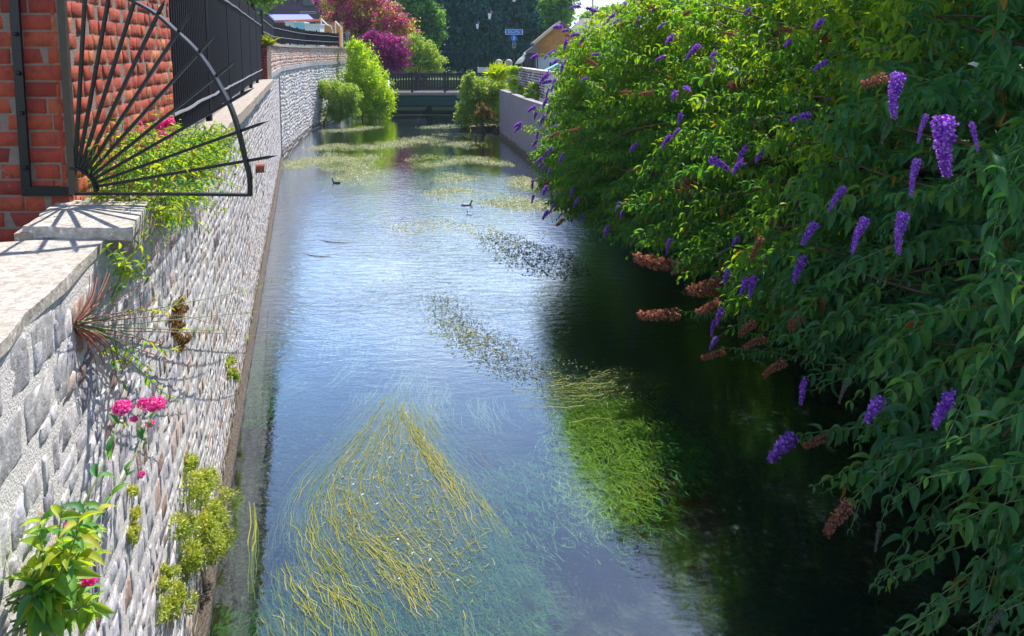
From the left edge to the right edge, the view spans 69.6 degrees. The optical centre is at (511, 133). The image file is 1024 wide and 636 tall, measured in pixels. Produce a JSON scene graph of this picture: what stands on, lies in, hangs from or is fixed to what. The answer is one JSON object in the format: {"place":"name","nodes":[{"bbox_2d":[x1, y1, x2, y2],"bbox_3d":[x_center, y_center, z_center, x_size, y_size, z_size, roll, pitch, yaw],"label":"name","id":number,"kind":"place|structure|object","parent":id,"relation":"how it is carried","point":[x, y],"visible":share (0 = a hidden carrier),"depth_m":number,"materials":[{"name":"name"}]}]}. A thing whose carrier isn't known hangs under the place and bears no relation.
{"place":"outdoors","nodes":[
{"label":"outdoors","id":0,"kind":"place"},
{"bbox_2d":[460,124,499,132],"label":"bank","id":1,"kind":"structure","parent":0,"point":[493,128],"depth_m":35.76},
{"bbox_2d":[453,70,509,130],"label":"waterside shrub","id":2,"kind":"object","parent":1,"relation":"on","point":[473,91],"visible":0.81,"depth_m":35.72,"materials":[{"name":"green plant"}]},
{"bbox_2d":[474,102,497,132],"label":"orange plant","id":3,"kind":"object","parent":1,"relation":"on","point":[484,111],"visible":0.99,"depth_m":34.59,"materials":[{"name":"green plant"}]},
{"bbox_2d":[386,0,673,86],"label":"sky","id":4,"kind":"structure","parent":0,"point":[585,3],"materials":[{"name":"white"}]},
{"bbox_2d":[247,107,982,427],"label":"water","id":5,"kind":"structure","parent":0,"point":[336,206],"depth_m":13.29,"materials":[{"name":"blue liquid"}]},
{"bbox_2d":[248,502,258,605],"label":"water weed","id":6,"kind":"object","parent":5,"relation":"in","point":[255,532],"visible":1,"depth_m":5.83,"materials":[{"name":"green plant"}]},
{"bbox_2d":[212,327,296,635],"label":"water weed","id":7,"kind":"object","parent":5,"relation":"in","point":[260,399],"visible":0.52,"depth_m":8.21,"materials":[{"name":"green plant"}]},
{"bbox_2d":[283,151,385,168],"bbox_3d":[-6.562,0.957,26.550,4.148,0.143,4.802,0,6,0],"label":"weed mat","id":8,"kind":"object","parent":5,"relation":"on","point":[327,154],"visible":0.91,"depth_m":26.40,"materials":[{"name":"green plant"}]},
{"bbox_2d":[282,155,391,185],"bbox_3d":[-6.114,1.199,24.351,4.293,0.151,6.741,-1,6,-11],"label":"weed mat","id":9,"kind":"object","parent":5,"relation":"on","point":[343,176],"visible":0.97,"depth_m":24.46,"materials":[{"name":"green plant"}]},
{"bbox_2d":[300,142,388,150],"bbox_3d":[-6.725,0.540,30.265,3.825,0.146,2.983,0,6,0],"label":"weed mat","id":10,"kind":"object","parent":5,"relation":"on","point":[338,146],"visible":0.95,"depth_m":30.14,"materials":[{"name":"green plant"}]},
{"bbox_2d":[317,126,380,131],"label":"weed mat","id":11,"kind":"object","parent":5,"relation":"on","point":[348,129],"visible":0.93,"depth_m":36.82,"materials":[{"name":"green plant"}]},
{"bbox_2d":[254,509,476,635],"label":"water weed","id":12,"kind":"object","parent":5,"relation":"in","point":[333,598],"visible":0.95,"depth_m":5.28,"materials":[{"name":"green plant"}]},
{"bbox_2d":[375,140,419,147],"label":"weed mat","id":13,"kind":"object","parent":5,"relation":"on","point":[396,143],"visible":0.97,"depth_m":31.06,"materials":[{"name":"green plant"}]},
{"bbox_2d":[279,328,529,432],"bbox_3d":[-1.355,2.966,9.187,3.882,0.124,2.221,3,7,27],"label":"water weed","id":14,"kind":"object","parent":5,"relation":"in","point":[407,387],"visible":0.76,"depth_m":8.59,"materials":[{"name":"green plant"}]},
{"bbox_2d":[236,384,585,635],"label":"water weed","id":15,"kind":"object","parent":5,"relation":"on","point":[386,560],"visible":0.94,"depth_m":5.98,"materials":[{"name":"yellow plant"}]},
{"bbox_2d":[398,135,449,142],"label":"weed mat","id":16,"kind":"object","parent":5,"relation":"on","point":[416,137],"visible":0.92,"depth_m":32.54,"materials":[{"name":"green plant"}]},
{"bbox_2d":[421,125,452,129],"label":"weed mat","id":17,"kind":"object","parent":5,"relation":"on","point":[436,126],"visible":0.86,"depth_m":38.08,"materials":[{"name":"green plant"}]},
{"bbox_2d":[382,216,514,235],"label":"water weed","id":18,"kind":"object","parent":5,"relation":"on","point":[443,226],"visible":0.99,"depth_m":16.38,"materials":[{"name":"green plant"}]},
{"bbox_2d":[429,140,484,148],"bbox_3d":[-1.992,0.484,30.780,2.813,0.146,3.035,-5,8,-38],"label":"weed mat","id":19,"kind":"object","parent":5,"relation":"on","point":[451,142],"visible":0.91,"depth_m":31.23,"materials":[{"name":"green plant"}]},
{"bbox_2d":[426,172,492,183],"bbox_3d":[-1.827,1.385,22.755,1.894,0.129,2.198,-5,8,-36],"label":"weed mat","id":20,"kind":"object","parent":5,"relation":"on","point":[457,177],"visible":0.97,"depth_m":22.61,"materials":[{"name":"green plant"}]},
{"bbox_2d":[441,132,477,136],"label":"weed mat","id":21,"kind":"object","parent":5,"relation":"on","point":[463,133],"visible":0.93,"depth_m":34.62,"materials":[{"name":"green plant"}]},
{"bbox_2d":[401,154,524,167],"bbox_3d":[-1.860,0.973,26.438,4.639,0.135,3.624,0,6,0],"label":"weed mat","id":22,"kind":"object","parent":5,"relation":"on","point":[457,160],"visible":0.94,"depth_m":26.07,"materials":[{"name":"green plant"}]},
{"bbox_2d":[461,200,472,205],"bbox_3d":[-1.136,1.798,18.744,0.327,0.183,0.143,0,6,0],"label":"duck","id":23,"kind":"object","parent":5,"relation":"on","point":[466,204],"visible":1,"depth_m":18.73},
{"bbox_2d":[409,185,553,213],"bbox_3d":[-0.484,1.754,19.419,5.174,0.141,2.544,5,8,40],"label":"weed mat","id":24,"kind":"object","parent":5,"relation":"on","point":[520,205],"visible":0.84,"depth_m":19.20,"materials":[{"name":"green plant"}]},
{"bbox_2d":[421,288,570,392],"bbox_3d":[-0.623,2.772,10.253,1.273,0.087,4.147,-3,7,-27],"label":"water weed","id":25,"kind":"object","parent":5,"relation":"on","point":[485,343],"visible":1,"depth_m":9.87,"materials":[{"name":"green plant"}]},
{"bbox_2d":[498,175,540,193],"bbox_3d":[0.277,1.497,21.754,1.672,0.133,3.406,0,6,0],"label":"weed mat","id":26,"kind":"object","parent":5,"relation":"on","point":[519,180],"visible":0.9,"depth_m":21.97,"materials":[{"name":"plant"}]},
{"bbox_2d":[473,229,594,281],"bbox_3d":[0.330,2.314,14.424,1.791,0.160,4.080,-3,7,-24],"label":"water weed","id":27,"kind":"object","parent":5,"relation":"on","point":[529,257],"visible":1,"depth_m":14.01,"materials":[{"name":"green plant"}]},
{"bbox_2d":[464,348,665,424],"bbox_3d":[0.680,2.936,8.997,2.010,0.106,2.448,-3,7,-25],"label":"water weed","id":28,"kind":"object","parent":5,"relation":"on","point":[579,386],"visible":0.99,"depth_m":8.61,"materials":[{"name":"green plant"}]},
{"bbox_2d":[465,374,734,572],"bbox_3d":[0.904,3.268,7.394,2.456,0.312,3.420,6,9,42],"label":"water weed","id":29,"kind":"object","parent":5,"relation":"in","point":[612,494],"visible":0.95,"depth_m":7.05,"materials":[{"name":"green plant"}]},
{"bbox_2d":[218,181,1023,635],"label":"riverbed","id":30,"kind":"structure","parent":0,"point":[756,553],"depth_m":7.14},
{"bbox_2d":[337,35,398,119],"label":"bright shrub","id":31,"kind":"object","parent":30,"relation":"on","point":[359,75],"visible":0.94,"depth_m":41.96,"materials":[{"name":"green plant"}]},
{"bbox_2d":[386,64,1022,177],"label":"ground","id":32,"kind":"structure","parent":0,"point":[494,82],"depth_m":61.97,"materials":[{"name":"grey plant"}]},
{"bbox_2d":[0,0,174,241],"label":"brick wall","id":33,"kind":"structure","parent":32,"relation":"on","point":[44,99],"depth_m":3.48,"materials":[{"name":"red brick"}]},
{"bbox_2d":[9,0,72,195],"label":"iron frame","id":34,"kind":"object","parent":33,"relation":"attached to","point":[28,188],"visible":0.99,"depth_m":3.39,"materials":[{"name":"black metal"}]},
{"bbox_2d":[56,0,277,196],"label":"spiked guard","id":35,"kind":"object","parent":34,"relation":"attached to","point":[79,162],"visible":1,"depth_m":3.36,"materials":[{"name":"black metal"}]},
{"bbox_2d":[0,76,283,635],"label":"flint wall","id":36,"kind":"structure","parent":32,"relation":"on","point":[59,396],"depth_m":3.40,"materials":[{"name":"stone"}]},
{"bbox_2d":[0,395,167,635],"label":"pink valerian","id":37,"kind":"object","parent":36,"relation":"on","point":[54,597],"visible":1,"depth_m":1.97,"materials":[{"name":"green plant"}]},
{"bbox_2d":[99,206,151,297],"bbox_3d":[-1.545,0.519,2.909,0.150,0.361,0.752,-1,7,-13],"label":"green sprig","id":38,"kind":"object","parent":36,"relation":"on","point":[123,272],"visible":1,"depth_m":2.96,"materials":[{"name":"green plant"}]},
{"bbox_2d":[126,484,142,545],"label":"moss clump","id":39,"kind":"object","parent":36,"relation":"attached to","point":[133,531],"visible":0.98,"depth_m":3.30,"materials":[{"name":"green plant"}]},
{"bbox_2d":[112,79,181,154],"bbox_3d":[-2.155,-0.007,4.388,0.117,0.603,1.167,-1,6,-10],"label":"wall creeper","id":40,"kind":"object","parent":36,"relation":"on","point":[169,98],"depth_m":4.53,"materials":[{"name":"green plant"}]},
{"bbox_2d":[83,118,249,246],"bbox_3d":[-2.067,0.107,4.742,0.647,0.622,3.040,-2,7,-14],"label":"ledge valerian","id":41,"kind":"object","parent":36,"relation":"on","point":[208,154],"visible":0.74,"depth_m":3.85,"materials":[{"name":"green plant"}]},
{"bbox_2d":[72,188,274,403],"bbox_3d":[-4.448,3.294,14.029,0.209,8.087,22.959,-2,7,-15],"label":"wall valerian","id":42,"kind":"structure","parent":36,"relation":"attached to","point":[81,327],"depth_m":2.99,"materials":[{"name":"brown plant"}]},
{"bbox_2d":[156,562,198,626],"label":"moss clump","id":43,"kind":"object","parent":36,"relation":"attached to","point":[176,597],"visible":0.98,"depth_m":4.01,"materials":[{"name":"green plant"}]},
{"bbox_2d":[169,296,192,351],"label":"moss clump","id":44,"kind":"object","parent":36,"relation":"attached to","point":[181,309],"visible":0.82,"depth_m":4.57,"materials":[{"name":"brown plant"}]},
{"bbox_2d":[169,451,246,576],"bbox_3d":[-2.317,3.121,5.843,0.280,2.359,3.377,-2,7,-16],"label":"moss clump","id":45,"kind":"object","parent":36,"relation":"attached to","point":[212,515],"visible":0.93,"depth_m":5.07,"materials":[{"name":"green plant"}]},
{"bbox_2d":[168,0,262,141],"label":"railing","id":46,"kind":"object","parent":36,"relation":"on","point":[236,25],"visible":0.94,"depth_m":8.19,"materials":[{"name":"black metal"}]},
{"bbox_2d":[226,353,240,382],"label":"moss clump","id":47,"kind":"object","parent":36,"relation":"attached to","point":[233,372],"visible":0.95,"depth_m":7.56,"materials":[{"name":"green plant"}]},
{"bbox_2d":[256,163,264,172],"bbox_3d":[-4.364,0.595,12.601,0.235,0.166,0.170,-2,7,-16],"label":"drain pipe","id":48,"kind":"object","parent":36,"relation":"attached to","point":[260,167],"visible":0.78,"depth_m":12.55,"materials":[{"name":"ceramic"}]},
{"bbox_2d":[244,0,285,15],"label":"garden tree","id":49,"kind":"object","parent":32,"relation":"on","point":[262,4],"visible":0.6,"depth_m":30.53,"materials":[{"name":"green plant"}]},
{"bbox_2d":[284,21,295,44],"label":"storage box","id":50,"kind":"object","parent":32,"relation":"on","point":[290,23],"visible":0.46,"depth_m":43.56,"materials":[{"name":"white paint"}]},
{"bbox_2d":[268,14,320,23],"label":"blue canopy","id":51,"kind":"object","parent":32,"relation":"on","point":[276,18],"visible":0.52,"depth_m":46.63,"materials":[{"name":"fabric"}]},
{"bbox_2d":[293,22,309,45],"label":"storage box","id":52,"kind":"object","parent":32,"relation":"on","point":[300,25],"visible":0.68,"depth_m":43.17,"materials":[{"name":"white paint"}]},
{"bbox_2d":[259,43,347,156],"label":"flint wall","id":53,"kind":"structure","parent":32,"relation":"on","point":[300,71],"depth_m":32.65,"materials":[{"name":"stone"}]},
{"bbox_2d":[261,33,278,45],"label":"corner tuft","id":54,"kind":"object","parent":53,"relation":"on","point":[268,40],"visible":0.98,"depth_m":19.13,"materials":[{"name":"green plant"}]},
{"bbox_2d":[260,9,338,46],"bbox_3d":[-8.931,-4.150,31.332,1.106,0.910,24.171,-1,6,-8],"label":"railing","id":55,"kind":"object","parent":53,"relation":"on","point":[286,34],"visible":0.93,"depth_m":32.69,"materials":[{"name":"black metal"}]},
{"bbox_2d":[335,21,342,46],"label":"handrail","id":56,"kind":"object","parent":53,"relation":"on","point":[341,32],"visible":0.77,"depth_m":44.06,"materials":[{"name":"white metal"}]},
{"bbox_2d":[318,76,363,125],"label":"bush","id":57,"kind":"object","parent":53,"relation":"attached to","point":[345,108],"visible":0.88,"depth_m":38.25,"materials":[{"name":"green plant"}]},
{"bbox_2d":[304,24,324,45],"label":"storage box","id":58,"kind":"object","parent":32,"relation":"on","point":[315,27],"visible":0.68,"depth_m":42.80,"materials":[{"name":"white paint"}]},
{"bbox_2d":[316,22,343,46],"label":"brick planter","id":59,"kind":"object","parent":32,"relation":"on","point":[328,28],"visible":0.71,"depth_m":45.08,"materials":[{"name":"orange brick"}]},
{"bbox_2d":[254,0,426,76],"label":"building","id":60,"kind":"structure","parent":32,"relation":"on","point":[309,7],"depth_m":67.16,"materials":[{"name":"brick"}]},
{"bbox_2d":[300,11,315,13],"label":"window","id":61,"kind":"structure","parent":60,"relation":"in","point":[301,12],"depth_m":67.10,"materials":[{"name":"grey glass"}]},
{"bbox_2d":[302,0,315,5],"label":"window","id":62,"kind":"structure","parent":60,"relation":"in","point":[304,2],"depth_m":66.99,"materials":[{"name":"grey glass"}]},
{"bbox_2d":[345,31,349,52],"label":"end post","id":63,"kind":"object","parent":32,"relation":"on","point":[347,34],"visible":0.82,"depth_m":42.97,"materials":[{"name":"grey metal"}]},
{"bbox_2d":[312,0,420,55],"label":"cherry tree","id":64,"kind":"object","parent":32,"relation":"on","point":[355,17],"visible":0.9,"depth_m":52.84,"materials":[{"name":"pink plant"}]},
{"bbox_2d":[358,28,414,86],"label":"maple tree","id":65,"kind":"object","parent":32,"relation":"on","point":[393,53],"visible":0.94,"depth_m":48.20,"materials":[{"name":"purple plant"}]},
{"bbox_2d":[396,28,448,89],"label":"yellow shrub","id":66,"kind":"object","parent":32,"relation":"on","point":[423,59],"visible":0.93,"depth_m":50.25,"materials":[{"name":"green plant"}]},
{"bbox_2d":[398,0,448,81],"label":"lime tree","id":67,"kind":"object","parent":32,"relation":"on","point":[431,22],"visible":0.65,"depth_m":60.68,"materials":[{"name":"green plant"}]},
{"bbox_2d":[348,70,512,113],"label":"footbridge","id":68,"kind":"object","parent":32,"relation":"on","point":[429,102],"visible":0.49,"depth_m":45.05,"materials":[{"name":"grey metal"}]},
{"bbox_2d":[474,18,479,71],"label":"street lamp","id":69,"kind":"object","parent":32,"relation":"on","point":[477,22],"visible":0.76,"depth_m":61.43,"materials":[{"name":"black metal"}]},
{"bbox_2d":[478,67,488,77],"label":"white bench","id":70,"kind":"object","parent":32,"relation":"on","point":[480,70],"visible":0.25,"depth_m":48.83,"materials":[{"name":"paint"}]},
{"bbox_2d":[486,6,492,79],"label":"street lamp","id":71,"kind":"object","parent":32,"relation":"on","point":[489,11],"visible":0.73,"depth_m":51.41,"materials":[{"name":"black metal"}]},
{"bbox_2d":[428,0,579,71],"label":"willow tree","id":72,"kind":"object","parent":32,"relation":"on","point":[458,49],"visible":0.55,"depth_m":74.57,"materials":[{"name":"green plant"}]},
{"bbox_2d":[505,59,511,88],"bbox_3d":[-0.160,-2.461,36.955,0.400,2.508,0.400,0,6,0],"label":"stone ball","id":73,"kind":"object","parent":32,"relation":"on","point":[508,62],"visible":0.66,"depth_m":36.73,"materials":[{"name":"grey stone"}]},
{"bbox_2d":[512,0,515,76],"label":"street lamp","id":74,"kind":"object","parent":32,"relation":"on","point":[513,2],"visible":0.61,"depth_m":41.55,"materials":[{"name":"black metal"}]},
{"bbox_2d":[505,29,522,34],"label":"direction sign","id":75,"kind":"object","parent":74,"relation":"attached to","point":[513,31],"visible":1,"depth_m":41.51,"materials":[{"name":"blue metal"}]},
{"bbox_2d":[511,35,516,40],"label":"round sign","id":76,"kind":"object","parent":74,"relation":"attached to","point":[513,37],"visible":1,"depth_m":41.55,"materials":[{"name":"blue metal"}]},
{"bbox_2d":[499,67,568,171],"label":"concrete wall","id":77,"kind":"structure","parent":32,"relation":"on","point":[514,107],"depth_m":28.30,"materials":[{"name":"concrete"}]},
{"bbox_2d":[481,60,513,81],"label":"iris tuft","id":78,"kind":"object","parent":77,"relation":"on","point":[497,72],"visible":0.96,"depth_m":34.62,"materials":[{"name":"green plant"}]},
{"bbox_2d":[506,65,524,95],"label":"ledge plant","id":79,"kind":"object","parent":77,"relation":"on","point":[513,83],"visible":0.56,"depth_m":30.99,"materials":[{"name":"green plant"}]},
{"bbox_2d":[515,53,525,66],"bbox_3d":[0.383,-3.105,31.337,0.476,0.652,0.278,2,7,20],"label":"seagull","id":80,"kind":"object","parent":77,"relation":"on","point":[520,60],"visible":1,"depth_m":31.29,"materials":[{"name":"white"}]},
{"bbox_2d":[523,81,539,100],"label":"trailing plant","id":81,"kind":"object","parent":77,"relation":"on","point":[533,85],"visible":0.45,"depth_m":27.93,"materials":[{"name":"green plant"}]},
{"bbox_2d":[524,20,576,69],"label":"cottage","id":82,"kind":"structure","parent":32,"relation":"on","point":[547,41],"depth_m":49.52,"materials":[{"name":"beige tile"}]},
{"bbox_2d":[525,60,531,67],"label":"window","id":83,"kind":"structure","parent":82,"relation":"in","point":[528,62],"depth_m":49.04,"materials":[{"name":"grey glass"}]},
{"bbox_2d":[548,61,560,67],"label":"window","id":84,"kind":"structure","parent":82,"relation":"in","point":[549,62],"depth_m":49.71,"materials":[{"name":"white paint"}]},
{"bbox_2d":[545,62,569,70],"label":"parked car","id":85,"kind":"object","parent":32,"relation":"on","point":[551,67],"visible":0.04,"depth_m":41.45,"materials":[{"name":"blue metal"}]},
{"bbox_2d":[536,0,581,32],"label":"ash tree","id":86,"kind":"object","parent":32,"relation":"on","point":[554,12],"visible":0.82,"depth_m":66.69,"materials":[{"name":"green plant"}]},
{"bbox_2d":[571,18,651,41],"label":"grey house","id":87,"kind":"structure","parent":32,"relation":"on","point":[580,22],"depth_m":64.46,"materials":[{"name":"brick"}]},
{"bbox_2d":[577,0,679,19],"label":"birch tree","id":88,"kind":"object","parent":32,"relation":"on","point":[586,14],"visible":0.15,"depth_m":83.11,"materials":[{"name":"green plant"}]},
{"bbox_2d":[513,0,838,232],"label":"buddleia bush","id":89,"kind":"object","parent":32,"relation":"on","point":[578,75],"visible":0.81,"depth_m":13.14,"materials":[{"name":"green plant"}]},
{"bbox_2d":[545,0,1023,360],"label":"buddleia bush","id":90,"kind":"object","parent":32,"relation":"on","point":[799,38],"visible":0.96,"depth_m":8.86,"materials":[{"name":"green plant"}]},
{"bbox_2d":[680,0,948,112],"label":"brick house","id":91,"kind":"structure","parent":32,"relation":"on","point":[705,2],"depth_m":19.00,"materials":[{"name":"brown brick"}]},
{"bbox_2d":[677,0,1023,635],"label":"buddleia bush","id":92,"kind":"object","parent":32,"relation":"on","point":[933,323],"visible":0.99,"depth_m":4.69,"materials":[{"name":"green plant"}]},
{"bbox_2d":[969,62,978,66],"bbox_3d":[2.621,-0.391,4.182,0.065,0.032,0.018,-1,6,-9],"label":"paper scrap","id":93,"kind":"object","parent":92,"relation":"in","point":[975,64],"visible":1,"depth_m":4.18,"materials":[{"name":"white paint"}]},
{"bbox_2d":[770,0,1023,150],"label":"overhead tree","id":94,"kind":"object","parent":32,"relation":"on","point":[1009,116],"visible":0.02,"depth_m":11.01,"materials":[{"name":"green plant"}]},
{"bbox_2d":[627,112,1023,435],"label":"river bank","id":95,"kind":"structure","parent":0,"point":[943,268],"depth_m":9.60,"materials":[{"name":"green plant"}]},
{"bbox_2d":[595,127,1023,403],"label":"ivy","id":96,"kind":"object","parent":95,"relation":"on","point":[972,270],"visible":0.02,"depth_m":8.97,"materials":[{"name":"green plant"}]}
]}

